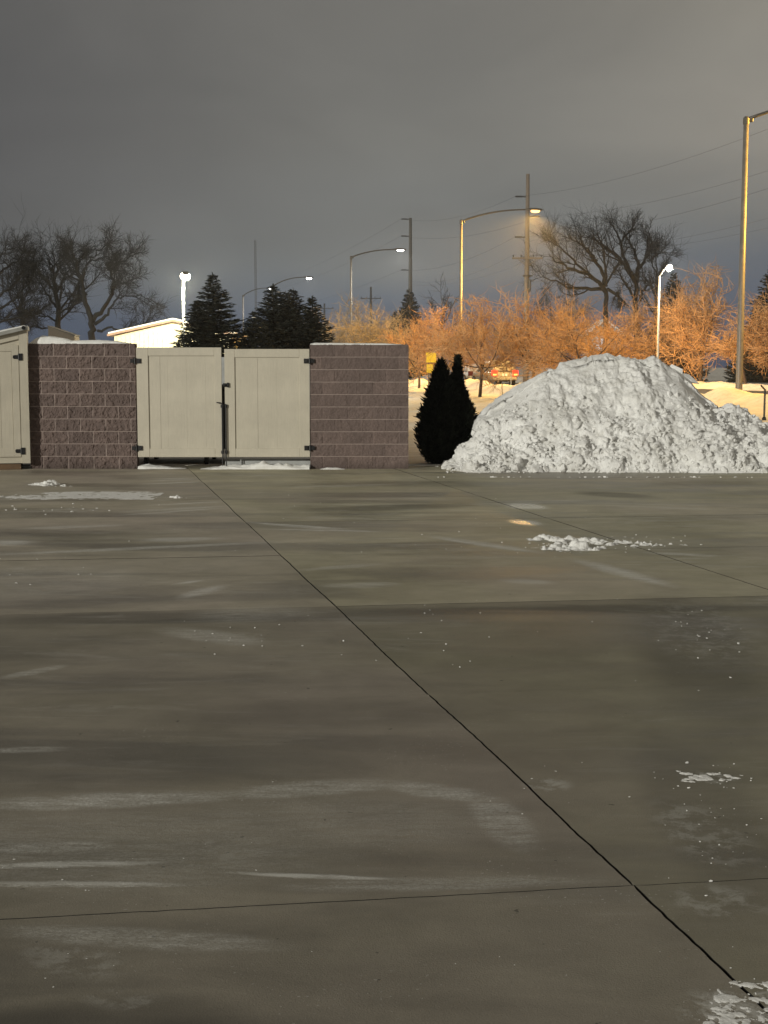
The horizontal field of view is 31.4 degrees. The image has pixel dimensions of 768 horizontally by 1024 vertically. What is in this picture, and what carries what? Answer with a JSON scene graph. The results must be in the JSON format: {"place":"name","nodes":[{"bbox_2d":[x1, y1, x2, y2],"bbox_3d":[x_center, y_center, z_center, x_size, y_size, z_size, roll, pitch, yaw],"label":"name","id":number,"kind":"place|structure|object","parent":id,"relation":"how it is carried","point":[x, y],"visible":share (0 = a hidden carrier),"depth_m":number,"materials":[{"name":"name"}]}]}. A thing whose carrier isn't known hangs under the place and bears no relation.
{"place":"outdoors","nodes":[
{"label":"outdoors","id":0,"kind":"place"},
{"bbox_2d":[0,325,24,331],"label":"settled snow","id":1,"kind":"structure","parent":0,"point":[11,328],"depth_m":21.20,"materials":[{"name":"white snow"}]},
{"bbox_2d":[108,318,235,333],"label":"settled snow","id":2,"kind":"structure","parent":0,"point":[145,325],"depth_m":59.28,"materials":[{"name":"white snow"}]},
{"bbox_2d":[311,343,400,344],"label":"settled snow","id":3,"kind":"structure","parent":0,"point":[352,343],"depth_m":21.46,"materials":[{"name":"white snow"}]},
{"bbox_2d":[0,466,767,1023],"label":"concrete lot","id":4,"kind":"structure","parent":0,"point":[296,800],"depth_m":5.77,"materials":[{"name":"grey concrete"}]},
{"bbox_2d":[0,326,30,469],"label":"shed","id":5,"kind":"structure","parent":4,"relation":"on","point":[15,451],"depth_m":21.36,"materials":[{"name":"beige paint"}]},
{"bbox_2d":[0,345,24,456],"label":"door","id":6,"kind":"structure","parent":5,"relation":"in","point":[10,439],"depth_m":21.35,"materials":[{"name":"beige paint"}]},
{"bbox_2d":[28,480,59,485],"bbox_3d":[-4.668,-0.403,18.677,0.468,0.070,0.432,0,6,0],"label":"snow lump","id":7,"kind":"object","parent":4,"relation":"on","point":[49,483],"visible":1,"depth_m":18.63,"materials":[{"name":"white snow"}]},
{"bbox_2d":[0,492,162,499],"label":"snow crust","id":8,"kind":"object","parent":4,"relation":"on","point":[101,495],"visible":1,"depth_m":17.10},
{"bbox_2d":[28,343,138,468],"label":"block wall","id":9,"kind":"structure","parent":4,"relation":"on","point":[83,405],"depth_m":21.56,"materials":[{"name":"brown brick"}]},
{"bbox_2d":[30,335,125,343],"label":"settled snow","id":10,"kind":"structure","parent":9,"relation":"on","point":[43,339],"depth_m":21.47,"materials":[{"name":"white snow"}]},
{"bbox_2d":[130,347,223,465],"bbox_3d":[-3.259,-1.636,21.524,1.459,1.907,0.108,0,6,0],"label":"gate leaf","id":11,"kind":"object","parent":9,"relation":"attached to","point":[180,406],"visible":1,"depth_m":21.52,"materials":[{"name":"beige paint"}]},
{"bbox_2d":[138,464,185,468],"bbox_3d":[-3.520,-0.729,21.684,0.751,0.078,0.236,0,6,0],"label":"snow drift","id":12,"kind":"object","parent":4,"relation":"on","point":[147,466],"visible":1,"depth_m":21.61,"materials":[{"name":"white snow"}]},
{"bbox_2d":[201,461,309,469],"bbox_3d":[-2.042,-0.754,21.647,1.730,0.136,0.322,0,6,0],"label":"snow drift","id":13,"kind":"object","parent":4,"relation":"on","point":[263,465],"visible":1,"depth_m":21.55,"materials":[{"name":"white snow"}]},
{"bbox_2d":[225,459,309,464],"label":"concrete curb","id":14,"kind":"structure","parent":4,"relation":"on","point":[269,461],"depth_m":21.90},
{"bbox_2d":[322,467,342,469],"bbox_3d":[-0.814,-0.693,21.579,0.395,0.030,0.174,0,6,0],"label":"snow drift","id":15,"kind":"object","parent":4,"relation":"on","point":[328,468],"visible":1,"depth_m":21.52,"materials":[{"name":"white snow"}]},
{"bbox_2d":[310,344,408,468],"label":"block wall","id":16,"kind":"structure","parent":4,"relation":"on","point":[359,396],"depth_m":21.56,"materials":[{"name":"brown brick"}]},
{"bbox_2d":[222,349,314,465],"bbox_3d":[-1.820,-1.627,21.546,1.457,1.883,0.124,0,6,0],"label":"gate leaf","id":17,"kind":"object","parent":16,"relation":"attached to","point":[267,403],"visible":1,"depth_m":21.55,"materials":[{"name":"beige paint"}]},
{"bbox_2d":[0,476,767,1019],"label":"snow crumbs","id":18,"kind":"object","parent":4,"relation":"on","point":[452,664],"visible":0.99,"depth_m":8.03,"materials":[{"name":"white snow"}]},
{"bbox_2d":[540,544,606,551],"bbox_3d":[1.656,0.303,12.146,0.573,0.046,0.538,5,8,37],"label":"snow lump","id":19,"kind":"object","parent":4,"relation":"on","point":[557,547],"visible":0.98,"depth_m":12.05,"materials":[{"name":"white snow"}]},
{"bbox_2d":[567,540,591,550],"bbox_3d":[1.726,0.293,12.090,0.261,0.076,0.288,0,6,0],"label":"snow lump","id":20,"kind":"object","parent":4,"relation":"on","point":[574,545],"visible":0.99,"depth_m":12.07,"materials":[{"name":"white snow"}]},
{"bbox_2d":[526,534,687,546],"bbox_3d":[2.038,0.252,12.573,1.404,0.057,0.855,0,6,0],"label":"snow lump","id":21,"kind":"object","parent":4,"relation":"on","point":[558,541],"visible":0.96,"depth_m":12.57,"materials":[{"name":"white snow"}]},
{"bbox_2d":[676,770,742,783],"bbox_3d":[1.277,1.043,5.346,0.260,0.007,0.151,1,6,11],"label":"snow crust","id":22,"kind":"object","parent":4,"relation":"on","point":[700,778],"visible":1,"depth_m":5.34},
{"bbox_2d":[703,989,751,1023],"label":"snow crust","id":23,"kind":"object","parent":4,"relation":"on","point":[726,1018],"visible":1,"depth_m":3.40},
{"bbox_2d":[727,981,767,1023],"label":"snow crust","id":24,"kind":"object","parent":4,"relation":"on","point":[750,985],"visible":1,"depth_m":3.46},
{"bbox_2d":[0,0,767,367],"label":"sky","id":25,"kind":"structure","parent":0,"point":[305,131],"materials":[{"name":"grey"}]},
{"bbox_2d":[22,368,767,465],"bbox_3d":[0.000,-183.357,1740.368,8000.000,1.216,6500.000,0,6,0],"label":"ground","id":26,"kind":"structure","parent":0,"point":[723,392],"depth_m":42.80,"materials":[{"name":"white snow"}]},
{"bbox_2d":[0,196,67,327],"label":"bare tree","id":27,"kind":"object","parent":26,"relation":"on","point":[14,295],"visible":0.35,"depth_m":93.90,"materials":[{"name":"brown plant"}]},
{"bbox_2d":[0,224,81,336],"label":"bare tree","id":28,"kind":"object","parent":26,"relation":"on","point":[28,279],"visible":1,"depth_m":73.71,"materials":[{"name":"brown plant"}]},
{"bbox_2d":[0,214,118,335],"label":"bare tree","id":29,"kind":"object","parent":26,"relation":"on","point":[57,319],"visible":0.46,"depth_m":75.06,"materials":[{"name":"brown plant"}]},
{"bbox_2d":[47,326,79,340],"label":"outbuilding","id":30,"kind":"structure","parent":26,"relation":"on","point":[56,332],"depth_m":49.60,"materials":[{"name":"beige"}]},
{"bbox_2d":[49,213,185,339],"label":"bare tree","id":31,"kind":"object","parent":26,"relation":"on","point":[110,265],"visible":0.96,"depth_m":71.04,"materials":[{"name":"brown plant"}]},
{"bbox_2d":[107,319,245,346],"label":"outbuilding","id":32,"kind":"structure","parent":26,"relation":"on","point":[162,334],"depth_m":59.52,"materials":[{"name":"beige"}]},
{"bbox_2d":[144,386,224,463],"bbox_3d":[-3.273,-1.498,23.091,2.100,1.308,1.300,0,6,0],"label":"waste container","id":33,"kind":"object","parent":26,"relation":"on","point":[146,460],"visible":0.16,"depth_m":22.52,"materials":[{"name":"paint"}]},
{"bbox_2d":[180,271,189,330],"bbox_3d":[-7.909,-6.808,54.520,0.400,5.547,0.365,0,6,0],"label":"lamp post","id":34,"kind":"object","parent":26,"relation":"on","point":[184,275],"visible":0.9,"depth_m":54.32,"materials":[{"name":"white metal"}]},
{"bbox_2d":[172,302,224,355],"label":"spruce tree","id":35,"kind":"object","parent":26,"relation":"on","point":[195,339],"visible":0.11,"depth_m":41.51,"materials":[{"name":"green plant"}]},
{"bbox_2d":[170,272,246,356],"bbox_3d":[-5.755,-5.555,45.638,4.809,4.914,4.724,0,6,0],"label":"spruce tree","id":36,"kind":"object","parent":26,"relation":"on","point":[221,327],"visible":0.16,"depth_m":45.35,"materials":[{"name":"green plant"}]},
{"bbox_2d":[230,311,274,348],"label":"spruce tree","id":37,"kind":"object","parent":26,"relation":"on","point":[252,330],"visible":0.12,"depth_m":42.55,"materials":[{"name":"green plant"}]},
{"bbox_2d":[242,287,267,327],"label":"street lamp","id":38,"kind":"object","parent":26,"relation":"on","point":[243,302],"visible":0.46,"depth_m":156.29,"materials":[{"name":"metal"}]},
{"bbox_2d":[254,240,256,337],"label":"radio mast","id":39,"kind":"object","parent":26,"relation":"on","point":[255,272],"visible":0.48,"depth_m":276.40,"materials":[{"name":"metal"}]},
{"bbox_2d":[221,357,309,383],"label":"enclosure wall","id":40,"kind":"structure","parent":26,"relation":"on","point":[223,371],"depth_m":26.58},
{"bbox_2d":[236,283,301,348],"bbox_3d":[-3.800,-5.511,46.780,4.548,4.628,4.743,-6,8,-43],"label":"spruce tree","id":41,"kind":"object","parent":26,"relation":"on","point":[275,326],"visible":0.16,"depth_m":46.37,"materials":[{"name":"green plant"}]},
{"bbox_2d":[265,291,300,336],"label":"spruce tree","id":42,"kind":"object","parent":26,"relation":"on","point":[283,296],"depth_m":48.41,"materials":[{"name":"green plant"}]},
{"bbox_2d":[272,276,312,300],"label":"street lamp","id":43,"kind":"object","parent":26,"relation":"on","point":[309,277],"visible":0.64,"depth_m":133.11,"materials":[{"name":"metal"}]},
{"bbox_2d":[277,287,318,346],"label":"spruce tree","id":44,"kind":"object","parent":26,"relation":"on","point":[292,303],"visible":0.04,"depth_m":47.41,"materials":[{"name":"green plant"}]},
{"bbox_2d":[283,295,335,356],"bbox_3d":[-2.309,-5.069,44.647,3.416,4.028,3.548,-1,6,-12],"label":"spruce tree","id":45,"kind":"object","parent":26,"relation":"on","point":[311,334],"visible":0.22,"depth_m":44.47,"materials":[{"name":"green plant"}]},
{"bbox_2d":[259,300,367,346],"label":"brushy tree","id":46,"kind":"object","parent":26,"relation":"on","point":[341,321],"visible":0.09,"depth_m":99.24,"materials":[{"name":"orange plant"}]},
{"bbox_2d":[319,303,333,322],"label":"utility pole","id":47,"kind":"object","parent":26,"relation":"on","point":[324,308],"visible":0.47,"depth_m":247.23,"materials":[{"name":"brown wood"}]},
{"bbox_2d":[360,287,380,331],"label":"utility pole","id":48,"kind":"object","parent":26,"relation":"on","point":[370,298],"visible":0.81,"depth_m":197.65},
{"bbox_2d":[315,289,427,354],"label":"brushy tree","id":49,"kind":"object","parent":26,"relation":"on","point":[349,323],"visible":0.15,"depth_m":91.91,"materials":[{"name":"orange plant"}]},
{"bbox_2d":[350,248,405,335],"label":"street lamp","id":50,"kind":"object","parent":26,"relation":"on","point":[397,249],"visible":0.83,"depth_m":101.55,"materials":[{"name":"metal"}]},
{"bbox_2d":[321,303,445,376],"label":"brushy tree","id":51,"kind":"object","parent":26,"relation":"on","point":[369,338],"visible":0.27,"depth_m":85.05,"materials":[{"name":"orange plant"}]},
{"bbox_2d":[382,311,401,342],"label":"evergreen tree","id":52,"kind":"object","parent":26,"relation":"on","point":[392,322],"visible":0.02,"depth_m":140.58,"materials":[{"name":"green plant"}]},
{"bbox_2d":[343,309,454,378],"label":"brushy tree","id":53,"kind":"object","parent":26,"relation":"on","point":[397,328],"visible":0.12,"depth_m":89.36,"materials":[{"name":"orange plant"}]},
{"bbox_2d":[401,218,411,330],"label":"utility pole","id":54,"kind":"object","parent":26,"relation":"on","point":[410,259],"visible":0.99,"depth_m":137.99,"materials":[{"name":"brown wood"}]},
{"bbox_2d":[390,289,434,378],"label":"evergreen tree","id":55,"kind":"object","parent":26,"relation":"on","point":[412,307],"visible":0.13,"depth_m":138.29,"materials":[{"name":"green plant"}]},
{"bbox_2d":[376,304,451,387],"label":"crabapple tree","id":56,"kind":"object","parent":26,"relation":"on","point":[391,341],"visible":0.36,"depth_m":75.46,"materials":[{"name":"orange plant"}]},
{"bbox_2d":[426,353,435,385],"bbox_3d":[2.123,-6.239,61.673,0.460,1.925,0.066,0,6,0],"label":"road sign","id":57,"kind":"object","parent":26,"relation":"on","point":[432,359],"visible":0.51,"depth_m":61.58,"materials":[{"name":"metal"}]},
{"bbox_2d":[412,357,458,463],"bbox_3d":[0.872,-1.685,22.698,0.819,1.847,0.888,0,6,0],"label":"arborvitae","id":58,"kind":"object","parent":26,"relation":"on","point":[434,435],"visible":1,"depth_m":22.53,"materials":[{"name":"green plant"}]},
{"bbox_2d":[419,278,465,330],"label":"bare tree","id":59,"kind":"object","parent":26,"relation":"on","point":[445,303],"visible":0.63,"depth_m":148.21,"materials":[{"name":"brown plant"}]},
{"bbox_2d":[403,298,500,381],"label":"crabapple tree","id":60,"kind":"object","parent":26,"relation":"on","point":[425,345],"visible":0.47,"depth_m":69.38,"materials":[{"name":"orange plant"}]},
{"bbox_2d":[450,353,479,448],"bbox_3d":[1.259,-1.749,22.930,0.694,1.850,0.646,-1,6,-13],"label":"arborvitae","id":61,"kind":"object","parent":26,"relation":"on","point":[466,415],"visible":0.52,"depth_m":22.80,"materials":[{"name":"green plant"}]},
{"bbox_2d":[422,292,535,396],"bbox_3d":[3.872,-6.862,56.121,4.106,4.896,5.410,-2,6,-21],"label":"crabapple tree","id":62,"kind":"object","parent":26,"relation":"on","point":[471,336],"visible":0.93,"depth_m":56.50,"materials":[{"name":"orange plant"}]},
{"bbox_2d":[459,208,542,325],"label":"street lamp","id":63,"kind":"object","parent":26,"relation":"on","point":[535,210],"visible":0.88,"depth_m":76.71,"materials":[{"name":"metal"}]},
{"bbox_2d":[468,305,533,366],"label":"crabapple tree","id":64,"kind":"object","parent":26,"relation":"on","point":[496,333],"visible":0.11,"depth_m":120.55,"materials":[{"name":"orange plant"}]},
{"bbox_2d":[463,282,584,378],"bbox_3d":[6.645,-7.361,57.618,6.197,4.949,5.453,-4,7,-31],"label":"crabapple tree","id":65,"kind":"object","parent":26,"relation":"on","point":[523,345],"visible":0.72,"depth_m":57.14,"materials":[{"name":"orange plant"}]},
{"bbox_2d":[512,174,542,381],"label":"utility pole","id":66,"kind":"object","parent":26,"relation":"on","point":[527,280],"visible":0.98,"depth_m":103.32,"materials":[{"name":"wood"}]},
{"bbox_2d":[515,129,766,196],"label":"overhead wire","id":67,"kind":"object","parent":66,"relation":"attached to","point":[644,171],"visible":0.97,"depth_m":81.69,"materials":[{"name":"black metal"}]},
{"bbox_2d":[534,189,764,236],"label":"overhead wire","id":68,"kind":"object","parent":66,"relation":"attached to","point":[655,219],"visible":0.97,"depth_m":81.33,"materials":[{"name":"black metal"}]},
{"bbox_2d":[540,171,765,216],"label":"overhead wire","id":69,"kind":"object","parent":66,"relation":"attached to","point":[657,200],"visible":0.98,"depth_m":85.31,"materials":[{"name":"black metal"}]},
{"bbox_2d":[549,218,767,254],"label":"overhead wire","id":70,"kind":"object","parent":66,"relation":"attached to","point":[663,241],"visible":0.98,"depth_m":80.58,"materials":[{"name":"black metal"}]},
{"bbox_2d":[579,228,765,254],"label":"overhead wire","id":71,"kind":"object","parent":66,"relation":"attached to","point":[667,246],"visible":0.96,"depth_m":84.76,"materials":[{"name":"black metal"}]},
{"bbox_2d":[502,290,602,380],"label":"crabapple tree","id":72,"kind":"object","parent":26,"relation":"on","point":[575,310],"visible":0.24,"depth_m":104.86,"materials":[{"name":"orange plant"}]},
{"bbox_2d":[522,277,595,361],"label":"bare tree","id":73,"kind":"object","parent":26,"relation":"on","point":[546,298],"visible":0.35,"depth_m":158.06,"materials":[{"name":"brown plant"}]},
{"bbox_2d":[517,208,631,351],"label":"bare tree","id":74,"kind":"object","parent":26,"relation":"on","point":[603,285],"visible":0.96,"depth_m":122.25,"materials":[{"name":"brown plant"}]},
{"bbox_2d":[509,299,664,380],"bbox_3d":[7.916,-6.482,53.319,5.938,3.827,5.226,5,8,37],"label":"crabapple tree","id":75,"kind":"object","parent":26,"relation":"on","point":[580,351],"visible":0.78,"depth_m":53.33,"materials":[{"name":"orange plant"}]},
{"bbox_2d":[581,319,622,356],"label":"building","id":76,"kind":"structure","parent":26,"relation":"on","point":[601,320],"depth_m":148.87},
{"bbox_2d":[437,353,767,472],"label":"snow pile","id":77,"kind":"object","parent":26,"relation":"on","point":[606,412],"visible":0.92,"depth_m":21.64,"materials":[{"name":"white snow"}]},
{"bbox_2d":[570,306,673,362],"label":"crabapple tree","id":78,"kind":"object","parent":26,"relation":"on","point":[617,349],"visible":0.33,"depth_m":90.43,"materials":[{"name":"orange plant"}]},
{"bbox_2d":[561,201,685,357],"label":"bare tree","id":79,"kind":"object","parent":26,"relation":"on","point":[633,221],"visible":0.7,"depth_m":126.08,"materials":[{"name":"brown plant"}]},
{"bbox_2d":[609,221,689,340],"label":"bare tree","id":80,"kind":"object","parent":26,"relation":"on","point":[661,268],"visible":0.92,"depth_m":124.46,"materials":[{"name":"brown plant"}]},
{"bbox_2d":[594,278,722,377],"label":"crabapple tree","id":81,"kind":"object","parent":26,"relation":"on","point":[634,320],"visible":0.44,"depth_m":88.89,"materials":[{"name":"orange plant"}]},
{"bbox_2d":[657,264,671,358],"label":"lamp post","id":82,"kind":"object","parent":26,"relation":"on","point":[668,268],"visible":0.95,"depth_m":71.22,"materials":[{"name":"white metal"}]},
{"bbox_2d":[643,272,709,381],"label":"evergreen tree","id":83,"kind":"object","parent":26,"relation":"on","point":[673,284],"visible":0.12,"depth_m":118.42,"materials":[{"name":"green plant"}]},
{"bbox_2d":[644,258,745,380],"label":"crabapple tree","id":84,"kind":"object","parent":26,"relation":"on","point":[694,312],"visible":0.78,"depth_m":83.26,"materials":[{"name":"orange plant"}]},
{"bbox_2d":[670,287,767,383],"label":"crabapple tree","id":85,"kind":"object","parent":26,"relation":"on","point":[724,347],"visible":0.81,"depth_m":79.61,"materials":[{"name":"orange plant"}]},
{"bbox_2d":[722,295,767,382],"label":"evergreen tree","id":86,"kind":"object","parent":26,"relation":"on","point":[730,376],"visible":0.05,"depth_m":111.01,"materials":[{"name":"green plant"}]},
{"bbox_2d":[724,272,767,382],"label":"evergreen tree","id":87,"kind":"object","parent":26,"relation":"on","point":[755,377],"visible":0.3,"depth_m":108.72,"materials":[{"name":"green plant"}]},
{"bbox_2d":[732,280,767,375],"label":"crabapple tree","id":88,"kind":"object","parent":26,"relation":"on","point":[765,348],"visible":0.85,"depth_m":77.85,"materials":[{"name":"orange plant"}]},
{"bbox_2d":[735,110,767,389],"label":"street lamp","id":89,"kind":"object","parent":26,"relation":"on","point":[740,323],"visible":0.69,"depth_m":45.28,"materials":[{"name":"metal"}]},
{"bbox_2d":[760,385,765,419],"bbox_3d":[9.148,-2.541,32.916,0.162,1.058,0.100,0,6,0],"label":"fence post","id":90,"kind":"object","parent":26,"relation":"on","point":[764,418],"visible":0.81,"depth_m":32.89,"materials":[{"name":"black metal"}]},
{"bbox_2d":[409,379,767,393],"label":"road","id":91,"kind":"structure","parent":0,"point":[703,391],"depth_m":69.58,"materials":[{"name":"grey asphalt"}]},
{"bbox_2d":[463,364,477,379],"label":"parked car","id":92,"kind":"object","parent":91,"relation":"on","point":[468,374],"visible":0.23,"depth_m":101.70,"materials":[{"name":"white paint"}]},
{"bbox_2d":[472,360,517,384],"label":"car","id":93,"kind":"object","parent":91,"relation":"on","point":[500,373],"visible":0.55,"depth_m":85.47,"materials":[{"name":"beige paint"}]}
]}

